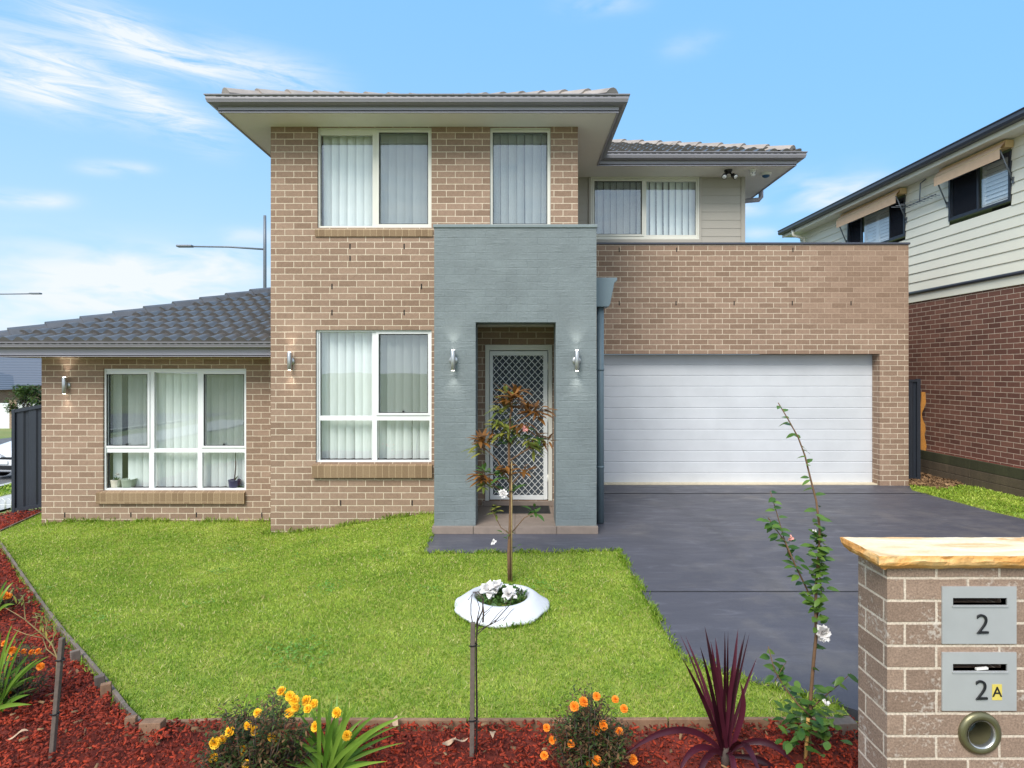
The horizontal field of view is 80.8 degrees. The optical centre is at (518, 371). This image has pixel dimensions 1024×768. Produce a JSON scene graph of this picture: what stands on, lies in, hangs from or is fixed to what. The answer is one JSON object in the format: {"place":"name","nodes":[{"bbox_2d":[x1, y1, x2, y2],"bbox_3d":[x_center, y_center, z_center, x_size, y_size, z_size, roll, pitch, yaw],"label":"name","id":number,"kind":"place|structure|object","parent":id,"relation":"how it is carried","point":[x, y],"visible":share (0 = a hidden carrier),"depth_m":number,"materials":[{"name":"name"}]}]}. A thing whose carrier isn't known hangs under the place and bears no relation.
{"place":"outdoors","nodes":[
{"label":"outdoors","id":0,"kind":"place"},
{"bbox_2d":[0,438,10,487],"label":"road","id":1,"kind":"structure","parent":0,"point":[5,479],"depth_m":17.25,"materials":[{"name":"grey asphalt"}]},
{"bbox_2d":[0,441,10,475],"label":"parked car","id":2,"kind":"object","parent":1,"relation":"on","point":[5,458],"visible":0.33,"depth_m":16.41,"materials":[{"name":"white paint"}]},
{"bbox_2d":[27,394,40,406],"bbox_3d":[-25.093,2.225,31.015,0.857,2.194,0.509,0,0,0],"label":"young tree","id":3,"kind":"object","parent":1,"relation":"on","point":[32,402],"visible":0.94,"depth_m":30.98,"materials":[{"name":"green plant"}]},
{"bbox_2d":[0,357,41,402],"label":"house","id":4,"kind":"structure","parent":0,"point":[20,371],"depth_m":43.11,"materials":[{"name":"brick"}]},
{"bbox_2d":[176,215,266,287],"bbox_3d":[-15.779,-2.279,32.000,4.768,12.098,0.300,0,0,0],"label":"street lamp","id":5,"kind":"object","parent":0,"point":[264,248],"visible":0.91,"depth_m":31.94,"materials":[{"name":"grey metal"}]},
{"bbox_2d":[0,509,848,728],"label":"lawn","id":6,"kind":"structure","parent":0,"point":[180,619],"depth_m":4.57,"materials":[{"name":"green grass"}]},
{"bbox_2d":[454,584,549,628],"bbox_3d":[-0.130,1.828,4.775,0.757,0.136,0.762,0,0,0],"label":"tyre planter","id":7,"kind":"object","parent":6,"relation":"on","point":[534,604],"visible":0.67,"depth_m":4.56,"materials":[{"name":"white painted rubber"},{"name":"green leaf"},{"name":"white petals"}]},
{"bbox_2d":[475,579,527,605],"bbox_3d":[-0.136,1.750,4.787,0.430,0.207,0.454,0,0,-27],"label":"plant","id":8,"kind":"object","parent":7,"relation":"in","point":[494,590],"visible":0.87,"depth_m":4.72,"materials":[{"name":"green plant"}]},
{"bbox_2d":[462,383,558,581],"bbox_3d":[-0.065,1.003,5.409,0.884,1.834,0.474,0,0,9],"label":"sapling","id":9,"kind":"object","parent":6,"relation":"on","point":[507,404],"visible":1,"depth_m":5.38,"materials":[{"name":"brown plant"}]},
{"bbox_2d":[0,417,857,730],"bbox_3d":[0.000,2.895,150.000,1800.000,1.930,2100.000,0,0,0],"label":"ground","id":10,"kind":"structure","parent":0,"point":[4,433],"depth_m":14.20,"materials":[{"name":"green plant"}]},
{"bbox_2d":[0,494,10,509],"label":"footpath","id":11,"kind":"structure","parent":10,"relation":"on","point":[5,498],"depth_m":12.67,"materials":[{"name":"concrete"}]},
{"bbox_2d":[0,483,10,495],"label":"verge grass","id":12,"kind":"structure","parent":10,"relation":"on","point":[4,489],"depth_m":14.27,"materials":[{"name":"green plant"}]},
{"bbox_2d":[0,498,10,508],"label":"wire edging","id":13,"kind":"object","parent":10,"relation":"on","point":[4,504],"visible":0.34,"depth_m":11.48,"materials":[{"name":"white plastic"}]},
{"bbox_2d":[0,400,34,428],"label":"garden wall","id":14,"kind":"structure","parent":10,"relation":"on","point":[5,419],"depth_m":37.00,"materials":[{"name":"beige brick"}]},
{"bbox_2d":[0,293,41,294],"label":"street lamp","id":15,"kind":"object","parent":10,"relation":"on","point":[20,293],"visible":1,"depth_m":45.98,"materials":[{"name":"grey metal"}]},
{"bbox_2d":[3,384,41,413],"bbox_3d":[-27.876,2.167,34.023,1.968,3.009,2.078,0,0,0],"label":"street tree","id":16,"kind":"object","parent":10,"relation":"on","point":[23,393],"visible":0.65,"depth_m":33.75,"materials":[{"name":"green plant"}]},
{"bbox_2d":[11,404,41,514],"bbox_3d":[-7.774,1.428,10.750,2.535,2.377,0.060,0,0,0],"label":"metal fence","id":17,"kind":"object","parent":10,"relation":"on","point":[26,458],"visible":0.34,"depth_m":10.75,"materials":[{"name":"black metal"}]},
{"bbox_2d":[0,512,141,725],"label":"garden edging","id":18,"kind":"object","parent":10,"relation":"on","point":[117,696],"visible":0.46,"depth_m":4.42,"materials":[{"name":"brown wood"}]},
{"bbox_2d":[0,507,857,767],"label":"bark mulch","id":19,"kind":"object","parent":10,"relation":"on","point":[91,732],"visible":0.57,"depth_m":3.06,"materials":[{"name":"wood"}]},
{"bbox_2d":[0,580,13,609],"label":"strap plant","id":20,"kind":"object","parent":19,"relation":"on","point":[1,599],"visible":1,"depth_m":4.91,"materials":[{"name":"green plant"}]},
{"bbox_2d":[0,582,26,609],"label":"marigold","id":21,"kind":"object","parent":19,"relation":"on","point":[8,597],"visible":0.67,"depth_m":5.14,"materials":[{"name":"orange plant"}]},
{"bbox_2d":[8,729,27,739],"bbox_3d":[-2.549,1.843,3.063,0.090,0.026,0.029,-7,1,-25],"label":"dry leaf","id":22,"kind":"object","parent":19,"relation":"on","point":[18,733],"visible":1,"depth_m":3.06,"materials":[{"name":"beige plant"}]},
{"bbox_2d":[0,625,46,711],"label":"strap plant","id":23,"kind":"object","parent":19,"relation":"on","point":[14,684],"visible":0.91,"depth_m":3.31,"materials":[{"name":"green plant"}]},
{"bbox_2d":[0,638,55,708],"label":"marigold","id":24,"kind":"object","parent":19,"relation":"on","point":[40,666],"visible":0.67,"depth_m":3.43,"materials":[{"name":"green plant"}]},
{"bbox_2d":[2,587,67,756],"bbox_3d":[-2.398,1.523,2.976,0.316,0.928,0.130,0,0,0],"label":"bare shrub","id":25,"kind":"object","parent":19,"relation":"on","point":[44,634],"visible":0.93,"depth_m":2.98,"materials":[{"name":"brown plant"}]},
{"bbox_2d":[48,637,64,765],"bbox_3d":[-2.240,1.669,2.921,0.087,0.749,0.043,0,0,0],"label":"garden stake","id":26,"kind":"object","parent":19,"relation":"on","point":[55,714],"visible":1,"depth_m":2.92,"materials":[{"name":"grey wood"}]},
{"bbox_2d":[70,649,80,664],"bbox_3d":[-2.976,1.930,4.040,0.034,0.120,0.054,-2,2,44],"label":"wooden peg","id":27,"kind":"object","parent":19,"relation":"on","point":[75,654],"visible":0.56,"depth_m":4.03,"materials":[{"name":"grey wood"}]},
{"bbox_2d":[94,673,104,691],"bbox_3d":[-2.531,1.897,3.640,0.054,0.120,0.034,-4,4,-34],"label":"wooden peg","id":28,"kind":"object","parent":19,"relation":"on","point":[99,679],"visible":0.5,"depth_m":3.62,"materials":[{"name":"grey wood"}]},
{"bbox_2d":[100,681,111,700],"bbox_3d":[-2.425,1.890,3.537,0.054,0.120,0.034,-1,1,-29],"label":"wooden peg","id":29,"kind":"object","parent":19,"relation":"on","point":[105,687],"visible":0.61,"depth_m":3.52,"materials":[{"name":"brown wood"}]},
{"bbox_2d":[124,715,137,735],"bbox_3d":[-2.041,1.875,3.167,0.054,0.120,0.034,0,-4,-12],"label":"wooden peg","id":30,"kind":"object","parent":19,"relation":"on","point":[131,719],"visible":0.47,"depth_m":3.15,"materials":[{"name":"brown wood"}]},
{"bbox_2d":[138,717,165,742],"bbox_3d":[-1.898,1.871,3.117,0.110,0.125,0.060,-1,-4,-3],"label":"wooden peg","id":31,"kind":"object","parent":19,"relation":"on","point":[155,723],"visible":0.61,"depth_m":3.09,"materials":[{"name":"brown wood"}]},
{"bbox_2d":[184,682,351,767],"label":"marigold","id":32,"kind":"object","parent":19,"relation":"on","point":[250,733],"visible":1,"depth_m":2.72,"materials":[{"name":"green plant"}]},
{"bbox_2d":[287,694,405,767],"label":"strap plant","id":33,"kind":"object","parent":19,"relation":"on","point":[337,754],"visible":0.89,"depth_m":2.77,"materials":[{"name":"green plant"}]},
{"bbox_2d":[392,715,397,725],"bbox_3d":[-0.647,1.838,3.155,0.029,0.023,0.091,0,0,-14],"label":"dry leaf","id":34,"kind":"object","parent":19,"relation":"on","point":[394,723],"visible":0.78,"depth_m":3.16,"materials":[{"name":"beige plant"}]},
{"bbox_2d":[442,737,455,745],"bbox_3d":[-0.352,1.835,2.987,0.030,0.025,0.090,13,5,43],"label":"dry leaf","id":35,"kind":"object","parent":19,"relation":"on","point":[448,742],"visible":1,"depth_m":2.99,"materials":[{"name":"beige plant"}]},
{"bbox_2d":[468,622,479,764],"bbox_3d":[-0.214,1.643,2.921,0.056,0.846,0.046,0,0,0],"label":"garden stake","id":36,"kind":"object","parent":19,"relation":"on","point":[472,717],"visible":1,"depth_m":2.91,"materials":[{"name":"grey wood"}]},
{"bbox_2d":[468,591,522,758],"bbox_3d":[-0.108,1.521,2.950,0.277,0.892,0.041,0,0,0],"label":"bare shrub","id":37,"kind":"object","parent":19,"relation":"on","point":[477,633],"visible":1,"depth_m":2.94,"materials":[{"name":"plant"}]},
{"bbox_2d":[537,681,643,767],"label":"marigold","id":38,"kind":"object","parent":19,"relation":"on","point":[588,740],"visible":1,"depth_m":2.71,"materials":[{"name":"green plant"}]},
{"bbox_2d":[624,629,794,767],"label":"cordyline","id":39,"kind":"object","parent":19,"relation":"on","point":[723,718],"visible":1,"depth_m":2.85,"materials":[{"name":"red plant"}]},
{"bbox_2d":[757,403,857,767],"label":"camellia","id":40,"kind":"object","parent":19,"relation":"on","point":[821,724],"visible":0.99,"depth_m":2.91,"materials":[{"name":"green plant"}]},
{"bbox_2d":[827,716,857,738],"bbox_3d":[1.702,1.877,3.151,0.120,0.105,0.080,-3,-3,0],"label":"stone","id":41,"kind":"object","parent":19,"relation":"on","point":[849,722],"visible":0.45,"depth_m":3.12,"materials":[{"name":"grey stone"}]},
{"bbox_2d":[0,87,909,533],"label":"brick house","id":42,"kind":"structure","parent":10,"relation":"on","point":[532,241],"depth_m":8.26,"materials":[{"name":"brick"}]},
{"bbox_2d":[62,377,70,393],"bbox_3d":[-6.525,0.193,8.655,0.100,0.242,0.090,0,0,0],"label":"wall lamp","id":43,"kind":"object","parent":42,"relation":"attached to","point":[66,385],"visible":1,"depth_m":8.63,"materials":[{"name":"metal"}]},
{"bbox_2d":[110,472,120,487],"bbox_3d":[-5.899,1.583,8.819,0.151,0.225,0.153,0,0,0],"label":"flower pot","id":44,"kind":"object","parent":42,"relation":"on","point":[116,482],"visible":1,"depth_m":8.78,"materials":[{"name":"white ceramic"}]},
{"bbox_2d":[120,478,136,487],"bbox_3d":[-5.720,1.630,8.830,0.210,0.125,0.210,0,0,0],"label":"flower pot","id":45,"kind":"object","parent":42,"relation":"on","point":[127,483],"visible":1,"depth_m":8.76,"materials":[{"name":"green ceramic"}]},
{"bbox_2d":[96,369,245,503],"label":"window","id":46,"kind":"structure","parent":42,"relation":"in","point":[178,432],"depth_m":8.89,"materials":[{"name":"glass"}]},
{"bbox_2d":[228,453,240,487],"bbox_3d":[-4.165,1.427,8.820,0.178,0.536,0.178,0,0,41],"label":"flower pot","id":47,"kind":"object","parent":42,"relation":"on","point":[234,483],"visible":0.99,"depth_m":8.78,"materials":[{"name":"blue ceramic"}]},
{"bbox_2d":[287,352,294,369],"bbox_3d":[-3.037,-0.143,7.995,0.100,0.242,0.090,0,0,0],"label":"wall lamp","id":48,"kind":"object","parent":42,"relation":"attached to","point":[290,361],"visible":1,"depth_m":7.96,"materials":[{"name":"white metal"}]},
{"bbox_2d":[312,330,432,477],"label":"window","id":49,"kind":"structure","parent":42,"relation":"in","point":[374,387],"depth_m":8.23,"materials":[{"name":"white glass"}]},
{"bbox_2d":[315,128,432,235],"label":"window","id":50,"kind":"structure","parent":42,"relation":"in","point":[368,177],"depth_m":8.23,"materials":[{"name":"glass"}]},
{"bbox_2d":[449,350,457,370],"bbox_3d":[-0.752,-0.136,6.935,0.100,0.242,0.090,0,0,0],"label":"wall lamp","id":51,"kind":"object","parent":42,"relation":"attached to","point":[453,360],"visible":1,"depth_m":6.89,"materials":[{"name":"white metal"}]},
{"bbox_2d":[490,351,547,499],"bbox_3d":[0.012,0.714,8.042,0.784,1.994,0.080,0,0,0],"label":"security door","id":52,"kind":"structure","parent":42,"relation":"in","point":[526,369],"depth_m":8.07,"materials":[{"name":"white metal"}]},
{"bbox_2d":[490,128,549,223],"bbox_3d":[0.027,-2.504,8.552,1.413,1.749,0.966,0,0,0],"label":"window","id":53,"kind":"structure","parent":42,"relation":"in","point":[519,157],"depth_m":8.23,"materials":[{"name":"white glass"}]},
{"bbox_2d":[491,506,549,513],"bbox_3d":[0.030,1.777,7.780,0.750,0.014,0.410,0,0,0],"label":"door mat","id":54,"kind":"object","parent":42,"relation":"on","point":[525,510],"depth_m":7.74,"materials":[{"name":"black rubber"}]},
{"bbox_2d":[547,351,547,498],"bbox_3d":[0.005,0.713,8.152,0.790,2.015,0.035,0,0,0],"label":"front door","id":55,"kind":"structure","parent":42,"relation":"in","point":[547,351],"depth_m":8.13,"materials":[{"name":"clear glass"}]},
{"bbox_2d":[572,350,580,370],"bbox_3d":[0.675,-0.132,6.935,0.100,0.242,0.090,0,0,0],"label":"wall lamp","id":56,"kind":"object","parent":42,"relation":"attached to","point":[576,360],"visible":1,"depth_m":6.89,"materials":[{"name":"white metal"}]},
{"bbox_2d":[588,177,701,241],"bbox_3d":[2.130,-2.655,10.585,2.429,1.452,0.980,0,0,0],"label":"window","id":57,"kind":"structure","parent":42,"relation":"in","point":[624,209],"depth_m":10.27,"materials":[{"name":"glass"}]},
{"bbox_2d":[722,169,737,178],"bbox_3d":[3.410,-3.194,9.746,0.264,0.172,0.176,0,0,0],"label":"flood light","id":58,"kind":"object","parent":42,"relation":"attached to","point":[729,171],"visible":1,"depth_m":9.70,"materials":[{"name":"black plastic"}]},
{"bbox_2d":[596,354,871,481],"bbox_3d":[3.500,0.792,10.110,5.000,2.175,0.009,0,0,0],"label":"garage door","id":59,"kind":"structure","parent":42,"relation":"in","point":[668,417],"depth_m":10.10,"materials":[{"name":"metal"}]},
{"bbox_2d":[749,169,755,175],"bbox_3d":[3.800,-3.225,9.752,0.100,0.110,0.115,0,0,0],"label":"motion sensor","id":60,"kind":"object","parent":42,"relation":"attached to","point":[752,172],"visible":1,"depth_m":9.72,"materials":[{"name":"white plastic"}]},
{"bbox_2d":[760,172,771,177],"bbox_3d":[4.090,-3.243,9.930,0.170,0.075,0.170,0,0,0],"label":"dome camera","id":61,"kind":"object","parent":42,"relation":"attached to","point":[765,174],"visible":1,"depth_m":9.88,"materials":[{"name":"white plastic"}]},
{"bbox_2d":[166,717,826,731],"bbox_3d":[-0.143,1.908,3.228,3.725,0.102,0.045,0,0,0],"label":"garden edging","id":62,"kind":"object","parent":10,"relation":"on","point":[642,722],"visible":0.21,"depth_m":3.21,"materials":[{"name":"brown wood"}]},
{"bbox_2d":[840,537,1023,767],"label":"mailbox pillar","id":63,"kind":"structure","parent":10,"relation":"on","point":[940,652],"depth_m":2.29,"materials":[{"name":"brick"}]},
{"bbox_2d":[907,472,963,488],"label":"leaf litter","id":64,"kind":"object","parent":10,"relation":"on","point":[930,480],"visible":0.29,"depth_m":10.01,"materials":[{"name":"brown plant"}]},
{"bbox_2d":[0,0,1023,330],"label":"sky","id":65,"kind":"structure","parent":0,"point":[114,155],"materials":[{"name":"blue"}]},
{"bbox_2d":[425,485,1023,720],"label":"driveway","id":66,"kind":"structure","parent":0,"point":[694,542],"depth_m":6.37,"materials":[{"name":"grey concrete"}]},
{"bbox_2d":[596,493,928,591],"bbox_3d":[3.805,1.866,7.186,5.710,0.001,4.155,0,0,0],"label":"driveway joint","id":67,"kind":"object","parent":66,"relation":"on","point":[757,493],"visible":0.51,"depth_m":9.23,"materials":[{"name":"grey concrete"}]},
{"bbox_2d":[909,484,1023,518],"bbox_3d":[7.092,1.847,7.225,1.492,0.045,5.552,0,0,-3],"label":"side lawn","id":68,"kind":"structure","parent":0,"point":[948,491],"depth_m":8.89,"materials":[{"name":"green plant"}]},
{"bbox_2d":[778,107,1023,467],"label":"neighbour house","id":69,"kind":"structure","parent":68,"relation":"on","point":[966,306],"depth_m":10.34,"materials":[{"name":"brown brick"}]},
{"bbox_2d":[836,188,907,241],"bbox_3d":[7.459,-3.268,12.786,0.245,0.675,2.060,0,0,-2],"label":"awning","id":70,"kind":"object","parent":69,"relation":"attached to","point":[883,201],"visible":0.88,"depth_m":12.53,"materials":[{"name":"beige fabric"}]},
{"bbox_2d":[847,196,905,241],"bbox_3d":[7.724,-3.060,12.792,0.335,0.900,1.940,0,0,-2],"label":"window","id":71,"kind":"structure","parent":69,"relation":"in","point":[888,223],"depth_m":12.67,"materials":[{"name":"black glass"}]},
{"bbox_2d":[896,179,935,208],"bbox_3d":[7.490,-3.395,11.259,0.365,0.447,0.862,0,0,-13],"label":"tv antenna","id":72,"kind":"object","parent":69,"relation":"attached to","point":[919,198],"visible":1,"depth_m":11.24,"materials":[{"name":"grey metal"}]},
{"bbox_2d":[934,140,1014,207],"bbox_3d":[7.553,-3.268,10.021,0.245,0.675,1.410,0,0,-2],"label":"awning","id":73,"kind":"object","parent":69,"relation":"attached to","point":[990,154],"visible":1,"depth_m":9.85,"materials":[{"name":"beige fabric"}]},
{"bbox_2d":[948,151,1011,221],"bbox_3d":[7.819,-3.060,9.999,0.335,0.900,1.350,0,0,-2],"label":"window","id":74,"kind":"structure","parent":69,"relation":"in","point":[963,190],"depth_m":10.02,"materials":[{"name":"black glass"}]},
{"bbox_2d":[909,379,920,478],"bbox_3d":[6.697,1.020,10.450,0.555,1.800,0.060,0,0,0],"label":"side fence","id":75,"kind":"object","parent":68,"relation":"on","point":[914,428],"visible":0.48,"depth_m":10.44,"materials":[{"name":"black metal"}]},
{"bbox_2d":[921,450,1023,499],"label":"retaining wall","id":76,"kind":"structure","parent":68,"relation":"on","point":[1002,478],"depth_m":9.78,"materials":[{"name":"brown wood"}]},
{"bbox_2d":[921,392,926,450],"bbox_3d":[7.516,0.922,11.174,0.148,1.100,0.041,3,-3,20],"label":"timber slab","id":77,"kind":"object","parent":76,"relation":"on","point":[923,428],"depth_m":11.15,"materials":[{"name":"orange wood"}]}
]}

